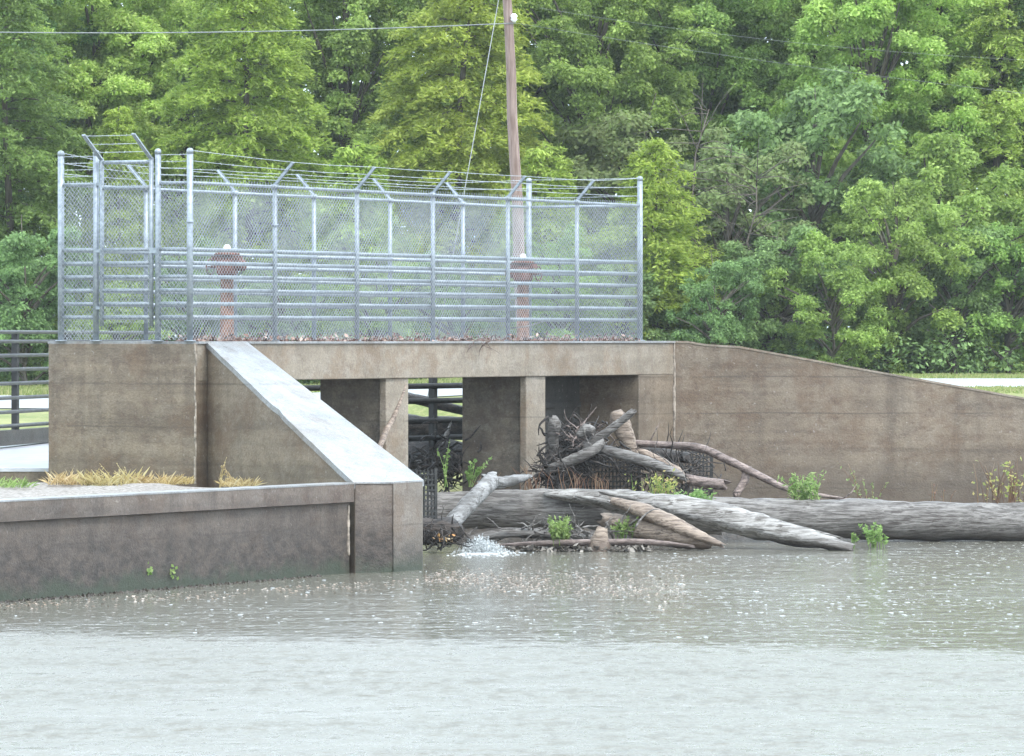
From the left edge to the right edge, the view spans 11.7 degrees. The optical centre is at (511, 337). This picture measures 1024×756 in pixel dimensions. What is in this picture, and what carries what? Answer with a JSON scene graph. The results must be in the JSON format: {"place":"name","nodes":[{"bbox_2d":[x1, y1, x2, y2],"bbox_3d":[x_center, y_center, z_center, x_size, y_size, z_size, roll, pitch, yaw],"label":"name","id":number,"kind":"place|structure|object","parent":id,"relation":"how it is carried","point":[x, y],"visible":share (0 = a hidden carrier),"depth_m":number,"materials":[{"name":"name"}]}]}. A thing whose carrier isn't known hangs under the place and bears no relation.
{"place":"outdoors","nodes":[
{"label":"outdoors","id":0,"kind":"place"},
{"bbox_2d":[0,442,48,471],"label":"walkway","id":1,"kind":"structure","parent":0,"point":[34,457],"depth_m":78.81,"materials":[{"name":"concrete"}]},
{"bbox_2d":[0,330,154,445],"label":"railing","id":2,"kind":"object","parent":1,"relation":"on","point":[15,435],"visible":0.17,"depth_m":84.75,"materials":[{"name":"metal"}]},
{"bbox_2d":[0,482,247,498],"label":"gravel bank","id":3,"kind":"structure","parent":0,"point":[42,489],"depth_m":69.98,"materials":[{"name":"stone"}]},
{"bbox_2d":[39,467,101,484],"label":"grass tuft","id":4,"kind":"object","parent":3,"relation":"on","point":[60,480],"visible":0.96,"depth_m":72.22,"materials":[{"name":"plant"}]},
{"bbox_2d":[72,467,149,485],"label":"grass tuft","id":5,"kind":"object","parent":3,"relation":"on","point":[88,478],"visible":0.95,"depth_m":71.77,"materials":[{"name":"plant"}]},
{"bbox_2d":[119,471,183,484],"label":"grass tuft","id":6,"kind":"object","parent":3,"relation":"on","point":[147,479],"visible":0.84,"depth_m":72.12,"materials":[{"name":"plant"}]},
{"bbox_2d":[216,476,264,486],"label":"grass tuft","id":7,"kind":"object","parent":3,"relation":"on","point":[230,482],"visible":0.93,"depth_m":71.35,"materials":[{"name":"plant"}]},
{"bbox_2d":[0,540,1023,755],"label":"water","id":8,"kind":"structure","parent":0,"point":[423,668],"depth_m":51.32,"materials":[{"name":"grey liquid"}]},
{"bbox_2d":[0,574,320,603],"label":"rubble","id":9,"kind":"object","parent":8,"relation":"on","point":[88,594],"visible":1,"depth_m":65.22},
{"bbox_2d":[423,516,464,544],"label":"log","id":10,"kind":"object","parent":8,"relation":"on","point":[454,527],"visible":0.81,"depth_m":76.66,"materials":[{"name":"grey wood"}]},
{"bbox_2d":[423,505,474,550],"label":"twig heap","id":11,"kind":"object","parent":8,"relation":"on","point":[443,544],"visible":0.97,"depth_m":76.57,"materials":[{"name":"brown plant"}]},
{"bbox_2d":[447,471,499,524],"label":"log","id":12,"kind":"object","parent":8,"relation":"on","point":[471,500],"visible":0.77,"depth_m":77.88,"materials":[{"name":"grey wood"}]},
{"bbox_2d":[452,534,530,557],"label":"foam","id":13,"kind":"object","parent":8,"relation":"on","point":[483,548],"visible":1,"depth_m":76.84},
{"bbox_2d":[424,555,684,613],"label":"floating leaves","id":14,"kind":"object","parent":8,"relation":"on","point":[657,593],"visible":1,"depth_m":67.38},
{"bbox_2d":[480,541,652,551],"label":"drift mat","id":15,"kind":"object","parent":8,"relation":"on","point":[613,548],"visible":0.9,"depth_m":77.22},
{"bbox_2d":[465,527,591,542],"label":"log","id":16,"kind":"object","parent":15,"relation":"on","point":[502,534],"visible":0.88,"depth_m":77.91,"materials":[{"name":"grey wood"}]},
{"bbox_2d":[547,515,572,545],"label":"water plant","id":17,"kind":"object","parent":15,"relation":"on","point":[560,532],"visible":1,"depth_m":77.32,"materials":[{"name":"green plant"}]},
{"bbox_2d":[467,504,661,546],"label":"twig heap","id":18,"kind":"object","parent":15,"relation":"on","point":[578,529],"visible":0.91,"depth_m":77.86,"materials":[{"name":"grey wood"}]},
{"bbox_2d":[499,538,694,547],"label":"branch","id":19,"kind":"object","parent":15,"relation":"on","point":[587,542],"visible":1,"depth_m":77.26,"materials":[{"name":"brown wood"}]},
{"bbox_2d":[425,488,722,535],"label":"log","id":20,"kind":"object","parent":8,"relation":"on","point":[505,508],"visible":0.44,"depth_m":79.33,"materials":[{"name":"grey wood"}]},
{"bbox_2d":[477,474,532,488],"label":"log","id":21,"kind":"object","parent":20,"relation":"on","point":[510,480],"visible":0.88,"depth_m":78.95,"materials":[{"name":"grey wood"}]},
{"bbox_2d":[588,526,609,551],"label":"stump","id":22,"kind":"object","parent":8,"relation":"on","point":[599,538],"visible":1,"depth_m":77.21,"materials":[{"name":"beige wood"}]},
{"bbox_2d":[596,513,715,549],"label":"split log","id":23,"kind":"object","parent":8,"relation":"on","point":[643,529],"visible":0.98,"depth_m":77.82,"materials":[{"name":"beige wood"}]},
{"bbox_2d":[607,497,725,547],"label":"split log","id":24,"kind":"object","parent":23,"relation":"on","point":[669,521],"visible":1,"depth_m":77.70,"materials":[{"name":"beige wood"}]},
{"bbox_2d":[543,489,854,550],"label":"log","id":25,"kind":"object","parent":8,"relation":"in","point":[724,517],"visible":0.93,"depth_m":78.21,"materials":[{"name":"grey wood"}]},
{"bbox_2d":[858,522,888,547],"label":"water plant","id":26,"kind":"object","parent":8,"relation":"on","point":[873,539],"visible":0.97,"depth_m":78.54,"materials":[{"name":"green plant"}]},
{"bbox_2d":[0,372,1023,394],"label":"grass","id":27,"kind":"structure","parent":0,"point":[35,389],"depth_m":124.22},
{"bbox_2d":[0,378,1023,407],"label":"road","id":28,"kind":"structure","parent":0,"point":[44,402],"depth_m":109.92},
{"bbox_2d":[0,364,1023,515],"bbox_3d":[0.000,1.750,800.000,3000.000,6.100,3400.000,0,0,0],"label":"ground","id":29,"kind":"structure","parent":0,"point":[418,410],"depth_m":95.34,"materials":[{"name":"green plant"}]},
{"bbox_2d":[0,472,48,482],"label":"walkway edge","id":30,"kind":"object","parent":29,"relation":"on","point":[33,476],"visible":0.18,"depth_m":75.61,"materials":[{"name":"concrete"}]},
{"bbox_2d":[0,214,92,385],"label":"shrub","id":31,"kind":"object","parent":29,"relation":"on","point":[29,315],"visible":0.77,"depth_m":133.37,"materials":[{"name":"green plant"}]},
{"bbox_2d":[0,0,104,237],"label":"broadleaf tree","id":32,"kind":"object","parent":29,"relation":"on","point":[84,38],"visible":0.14,"depth_m":147.33,"materials":[{"name":"green plant"}]},
{"bbox_2d":[0,0,120,385],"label":"cypress tree","id":33,"kind":"object","parent":29,"relation":"on","point":[38,165],"visible":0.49,"depth_m":137.93,"materials":[{"name":"green plant"}]},
{"bbox_2d":[10,0,202,282],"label":"broadleaf tree","id":34,"kind":"object","parent":29,"relation":"on","point":[113,63],"visible":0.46,"depth_m":147.57,"materials":[{"name":"green plant"}]},
{"bbox_2d":[66,106,176,339],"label":"cypress tree","id":35,"kind":"object","parent":29,"relation":"on","point":[113,123],"visible":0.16,"depth_m":138.06,"materials":[{"name":"green plant"}]},
{"bbox_2d":[64,273,185,339],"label":"shrub","id":36,"kind":"object","parent":29,"relation":"on","point":[107,328],"visible":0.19,"depth_m":132.59,"materials":[{"name":"green plant"}]},
{"bbox_2d":[133,235,252,340],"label":"shrub","id":37,"kind":"object","parent":29,"relation":"on","point":[183,298],"visible":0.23,"depth_m":133.36,"materials":[{"name":"green plant"}]},
{"bbox_2d":[72,0,334,294],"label":"broadleaf tree","id":38,"kind":"object","parent":29,"relation":"on","point":[160,93],"visible":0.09,"depth_m":151.80,"materials":[{"name":"green plant"}]},
{"bbox_2d":[0,480,422,600],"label":"retaining wall","id":39,"kind":"structure","parent":29,"relation":"on","point":[58,546],"depth_m":66.78,"materials":[{"name":"concrete"}]},
{"bbox_2d":[142,0,343,384],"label":"cypress tree","id":40,"kind":"object","parent":29,"relation":"on","point":[225,61],"visible":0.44,"depth_m":139.84,"materials":[{"name":"green plant"}]},
{"bbox_2d":[219,270,354,384],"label":"shrub","id":41,"kind":"object","parent":29,"relation":"on","point":[263,310],"visible":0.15,"depth_m":133.85,"materials":[{"name":"green plant"}]},
{"bbox_2d":[206,341,423,572],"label":"wing wall","id":42,"kind":"structure","parent":29,"relation":"on","point":[269,422],"depth_m":72.70,"materials":[{"name":"concrete"}]},
{"bbox_2d":[205,0,461,250],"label":"broadleaf tree","id":43,"kind":"object","parent":29,"relation":"on","point":[345,53],"visible":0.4,"depth_m":149.93,"materials":[{"name":"green plant"}]},
{"bbox_2d":[277,139,436,380],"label":"cypress tree","id":44,"kind":"object","parent":29,"relation":"on","point":[367,161],"visible":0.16,"depth_m":137.65,"materials":[{"name":"green plant"}]},
{"bbox_2d":[48,341,675,494],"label":"culvert bridge","id":45,"kind":"structure","parent":29,"relation":"on","point":[134,405],"depth_m":79.22,"materials":[{"name":"concrete"}]},
{"bbox_2d":[206,245,245,340],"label":"valve pedestal","id":46,"kind":"object","parent":45,"relation":"on","point":[228,287],"visible":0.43,"depth_m":77.01,"materials":[{"name":"orange paint"}]},
{"bbox_2d":[55,133,644,340],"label":"chain link cage","id":47,"kind":"object","parent":45,"relation":"on","point":[98,277],"visible":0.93,"depth_m":79.05,"materials":[{"name":"metal"}]},
{"bbox_2d":[378,384,406,447],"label":"stick","id":48,"kind":"object","parent":45,"relation":"on","point":[386,430],"visible":0.93,"depth_m":77.84,"materials":[{"name":"brown wood"}]},
{"bbox_2d":[166,329,639,340],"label":"leaf litter","id":49,"kind":"object","parent":45,"relation":"on","point":[209,338],"visible":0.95,"depth_m":79.38,"materials":[{"name":"plant"}]},
{"bbox_2d":[410,468,436,518],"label":"trash grate","id":50,"kind":"object","parent":45,"relation":"attached to","point":[433,494],"visible":0.48,"depth_m":76.09,"materials":[{"name":"metal"}]},
{"bbox_2d":[505,254,541,339],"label":"valve pedestal","id":51,"kind":"object","parent":45,"relation":"on","point":[522,292],"visible":0.57,"depth_m":85.48,"materials":[{"name":"orange paint"}]},
{"bbox_2d":[520,446,596,489],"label":"root tangle","id":52,"kind":"object","parent":45,"relation":"hanging from","point":[553,477],"visible":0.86,"depth_m":81.38,"materials":[{"name":"brown plant"}]},
{"bbox_2d":[548,435,608,470],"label":"branch","id":53,"kind":"object","parent":52,"relation":"on","point":[585,454],"visible":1,"depth_m":81.18,"materials":[{"name":"grey wood"}]},
{"bbox_2d":[533,403,630,488],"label":"root tangle","id":54,"kind":"object","parent":45,"relation":"hanging from","point":[565,445],"visible":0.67,"depth_m":81.97,"materials":[{"name":"brown plant"}]},
{"bbox_2d":[547,415,560,456],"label":"branch","id":55,"kind":"object","parent":54,"relation":"on","point":[554,425],"visible":0.98,"depth_m":81.58,"materials":[{"name":"grey wood"}]},
{"bbox_2d":[574,409,636,450],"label":"branch","id":56,"kind":"object","parent":54,"relation":"on","point":[608,430],"visible":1,"depth_m":81.44,"materials":[{"name":"grey wood"}]},
{"bbox_2d":[308,249,430,340],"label":"shrub","id":57,"kind":"object","parent":29,"relation":"on","point":[395,276],"visible":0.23,"depth_m":132.68,"materials":[{"name":"green plant"}]},
{"bbox_2d":[303,378,461,491],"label":"railing","id":58,"kind":"object","parent":29,"relation":"on","point":[432,386],"visible":0.01,"depth_m":87.66,"materials":[{"name":"metal"}]},
{"bbox_2d":[408,414,461,435],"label":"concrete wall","id":59,"kind":"structure","parent":58,"relation":"on","point":[419,429],"depth_m":88.54,"materials":[{"name":"grey wood"}]},
{"bbox_2d":[408,439,461,472],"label":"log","id":60,"kind":"object","parent":58,"relation":"on","point":[418,444],"visible":0.13,"depth_m":87.67,"materials":[{"name":"grey wood"}]},
{"bbox_2d":[408,392,461,414],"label":"branch","id":61,"kind":"object","parent":58,"relation":"attached to","point":[452,408],"visible":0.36,"depth_m":88.54,"materials":[{"name":"grey wood"}]},
{"bbox_2d":[392,250,516,379],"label":"shrub","id":62,"kind":"object","parent":29,"relation":"on","point":[426,300],"visible":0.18,"depth_m":133.45,"materials":[{"name":"green plant"}]},
{"bbox_2d":[360,0,556,379],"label":"cypress tree","id":63,"kind":"object","parent":29,"relation":"on","point":[452,126],"visible":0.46,"depth_m":140.64,"materials":[{"name":"green plant"}]},
{"bbox_2d":[397,0,585,245],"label":"broadleaf tree","id":64,"kind":"object","parent":29,"relation":"on","point":[529,89],"visible":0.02,"depth_m":151.86,"materials":[{"name":"green plant"}]},
{"bbox_2d":[0,0,1023,380],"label":"woods","id":65,"kind":"object","parent":29,"relation":"on","point":[240,218],"visible":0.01,"depth_m":159.08,"materials":[{"name":"green plant"}]},
{"bbox_2d":[3,323,1023,386],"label":"undergrowth","id":66,"kind":"object","parent":29,"relation":"on","point":[920,367],"visible":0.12,"depth_m":136.50,"materials":[{"name":"green plant"}]},
{"bbox_2d":[503,0,524,324],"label":"utility pole","id":67,"kind":"object","parent":29,"relation":"on","point":[510,16],"visible":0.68,"depth_m":100.91,"materials":[{"name":"brown wood"}]},
{"bbox_2d":[0,23,515,32],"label":"cable","id":68,"kind":"object","parent":67,"relation":"attached to","point":[258,31],"visible":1,"depth_m":101.45,"materials":[{"name":"metal"}]},
{"bbox_2d":[468,141,613,340],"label":"cypress tree","id":69,"kind":"object","parent":29,"relation":"on","point":[536,157],"visible":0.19,"depth_m":137.24,"materials":[{"name":"green plant"}]},
{"bbox_2d":[493,222,622,338],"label":"shrub","id":70,"kind":"object","parent":29,"relation":"on","point":[560,290],"visible":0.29,"depth_m":133.56,"materials":[{"name":"green plant"}]},
{"bbox_2d":[443,0,720,255],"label":"broadleaf tree","id":71,"kind":"object","parent":29,"relation":"on","point":[592,87],"visible":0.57,"depth_m":144.83,"materials":[{"name":"green plant"}]},
{"bbox_2d":[567,252,679,340],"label":"shrub","id":72,"kind":"object","parent":29,"relation":"on","point":[648,285],"visible":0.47,"depth_m":134.36,"materials":[{"name":"green plant"}]},
{"bbox_2d":[567,137,731,344],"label":"cypress tree","id":73,"kind":"object","parent":29,"relation":"on","point":[658,154],"visible":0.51,"depth_m":135.36,"materials":[{"name":"green plant"}]},
{"bbox_2d":[550,93,769,326],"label":"young tree","id":74,"kind":"object","parent":29,"relation":"on","point":[592,157],"visible":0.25,"depth_m":142.40,"materials":[{"name":"green plant"}]},
{"bbox_2d":[633,83,750,273],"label":"dead tree","id":75,"kind":"object","parent":29,"relation":"on","point":[697,147],"visible":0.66,"depth_m":137.49,"materials":[{"name":"grey plant"}]},
{"bbox_2d":[599,0,803,208],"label":"broadleaf tree","id":76,"kind":"object","parent":29,"relation":"on","point":[752,17],"visible":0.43,"depth_m":147.53,"materials":[{"name":"green plant"}]},
{"bbox_2d":[657,248,766,345],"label":"shrub","id":77,"kind":"object","parent":29,"relation":"on","point":[717,325],"visible":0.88,"depth_m":133.58,"materials":[{"name":"green plant"}]},
{"bbox_2d":[624,122,829,344],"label":"young tree","id":78,"kind":"object","parent":29,"relation":"on","point":[725,232],"visible":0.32,"depth_m":138.86,"materials":[{"name":"green plant"}]},
{"bbox_2d":[704,140,810,330],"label":"dead tree","id":79,"kind":"object","parent":29,"relation":"on","point":[750,227],"visible":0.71,"depth_m":136.91,"materials":[{"name":"grey plant"}]},
{"bbox_2d":[679,222,874,354],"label":"shrub","id":80,"kind":"object","parent":29,"relation":"on","point":[766,253],"visible":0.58,"depth_m":135.06,"materials":[{"name":"green plant"}]},
{"bbox_2d":[665,0,923,354],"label":"broadleaf tree","id":81,"kind":"object","parent":29,"relation":"on","point":[796,11],"visible":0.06,"depth_m":149.81,"materials":[{"name":"green plant"}]},
{"bbox_2d":[679,61,922,362],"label":"young tree","id":82,"kind":"object","parent":29,"relation":"on","point":[826,192],"visible":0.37,"depth_m":140.15,"materials":[{"name":"green plant"}]},
{"bbox_2d":[754,228,897,367],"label":"shrub","id":83,"kind":"object","parent":29,"relation":"on","point":[850,282],"visible":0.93,"depth_m":134.47,"materials":[{"name":"green plant"}]},
{"bbox_2d":[675,341,1023,502],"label":"wing wall","id":84,"kind":"structure","parent":29,"relation":"on","point":[773,415],"depth_m":87.90,"materials":[{"name":"concrete"}]},
{"bbox_2d":[725,0,994,370],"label":"broadleaf tree","id":85,"kind":"object","parent":29,"relation":"on","point":[875,25],"visible":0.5,"depth_m":144.05,"materials":[{"name":"green plant"}]},
{"bbox_2d":[827,161,988,373],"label":"young tree","id":86,"kind":"object","parent":29,"relation":"on","point":[910,278],"visible":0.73,"depth_m":136.08,"materials":[{"name":"green plant"}]},
{"bbox_2d":[808,0,1022,370],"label":"broadleaf tree","id":87,"kind":"object","parent":29,"relation":"on","point":[915,59],"visible":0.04,"depth_m":148.43,"materials":[{"name":"green plant"}]},
{"bbox_2d":[818,128,1023,372],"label":"young tree","id":88,"kind":"object","parent":29,"relation":"on","point":[936,152],"visible":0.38,"depth_m":140.56,"materials":[{"name":"green plant"}]},
{"bbox_2d":[884,222,1021,373],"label":"shrub","id":89,"kind":"object","parent":29,"relation":"on","point":[957,300],"visible":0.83,"depth_m":137.01,"materials":[{"name":"green plant"}]},
{"bbox_2d":[903,0,1023,372],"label":"broadleaf tree","id":90,"kind":"object","parent":29,"relation":"on","point":[994,111],"visible":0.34,"depth_m":145.00,"materials":[{"name":"green plant"}]},
{"bbox_2d":[903,215,1023,373],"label":"shrub","id":91,"kind":"object","parent":29,"relation":"on","point":[1004,252],"visible":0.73,"depth_m":137.04,"materials":[{"name":"green plant"}]},
{"bbox_2d":[977,0,1023,185],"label":"broadleaf tree","id":92,"kind":"object","parent":29,"relation":"on","point":[1020,19],"visible":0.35,"depth_m":145.75,"materials":[{"name":"green plant"}]},
{"bbox_2d":[992,259,1023,345],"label":"shrub","id":93,"kind":"object","parent":29,"relation":"on","point":[1021,272],"visible":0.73,"depth_m":137.47,"materials":[{"name":"green plant"}]},
{"bbox_2d":[457,527,897,542],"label":"silt bank","id":94,"kind":"structure","parent":0,"point":[727,536],"depth_m":81.50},
{"bbox_2d":[408,414,491,491],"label":"twig heap","id":95,"kind":"object","parent":94,"relation":"on","point":[432,460],"visible":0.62,"depth_m":83.69,"materials":[{"name":"brown plant"}]},
{"bbox_2d":[572,446,640,490],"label":"trash grate","id":96,"kind":"object","parent":94,"relation":"on","point":[620,485],"visible":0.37,"depth_m":82.61,"materials":[{"name":"metal"}]},
{"bbox_2d":[580,424,729,494],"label":"twig heap","id":97,"kind":"object","parent":94,"relation":"on","point":[692,470],"visible":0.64,"depth_m":82.33,"materials":[{"name":"brown plant"}]},
{"bbox_2d":[610,409,638,452],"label":"stump","id":98,"kind":"object","parent":97,"relation":"on","point":[624,433],"visible":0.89,"depth_m":82.08,"materials":[{"name":"beige wood"}]},
{"bbox_2d":[599,445,688,482],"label":"branch","id":99,"kind":"object","parent":97,"relation":"on","point":[629,456],"visible":0.98,"depth_m":81.38,"materials":[{"name":"grey wood"}]},
{"bbox_2d":[641,447,691,463],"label":"branch","id":100,"kind":"object","parent":97,"relation":"on","point":[687,457],"visible":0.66,"depth_m":82.81,"materials":[{"name":"brown plant"}]},
{"bbox_2d":[686,474,731,489],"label":"branch","id":101,"kind":"object","parent":97,"relation":"on","point":[707,483],"visible":0.99,"depth_m":81.44,"materials":[{"name":"brown plant"}]},
{"bbox_2d":[636,423,855,499],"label":"branch","id":102,"kind":"object","parent":97,"relation":"on","point":[729,460],"visible":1,"depth_m":82.00,"materials":[{"name":"brown plant"}]},
{"bbox_2d":[681,450,712,496],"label":"trash grate","id":103,"kind":"object","parent":94,"relation":"on","point":[706,466],"visible":0.12,"depth_m":84.00,"materials":[{"name":"metal"}]},
{"bbox_2d":[707,497,1023,540],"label":"log","id":104,"kind":"object","parent":94,"relation":"on","point":[926,521],"visible":0.61,"depth_m":80.83,"materials":[{"name":"grey wood"}]},
{"bbox_2d":[624,468,678,493],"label":"water plant","id":105,"kind":"object","parent":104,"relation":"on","point":[657,482],"visible":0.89,"depth_m":80.36,"materials":[{"name":"green plant"}]},
{"bbox_2d":[777,470,825,499],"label":"water plant","id":106,"kind":"object","parent":104,"relation":"on","point":[805,492],"visible":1,"depth_m":80.97,"materials":[{"name":"green plant"}]},
{"bbox_2d":[971,457,1023,503],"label":"water plant","id":107,"kind":"object","parent":104,"relation":"on","point":[1010,488],"visible":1,"depth_m":81.60,"materials":[{"name":"yellow plant"}]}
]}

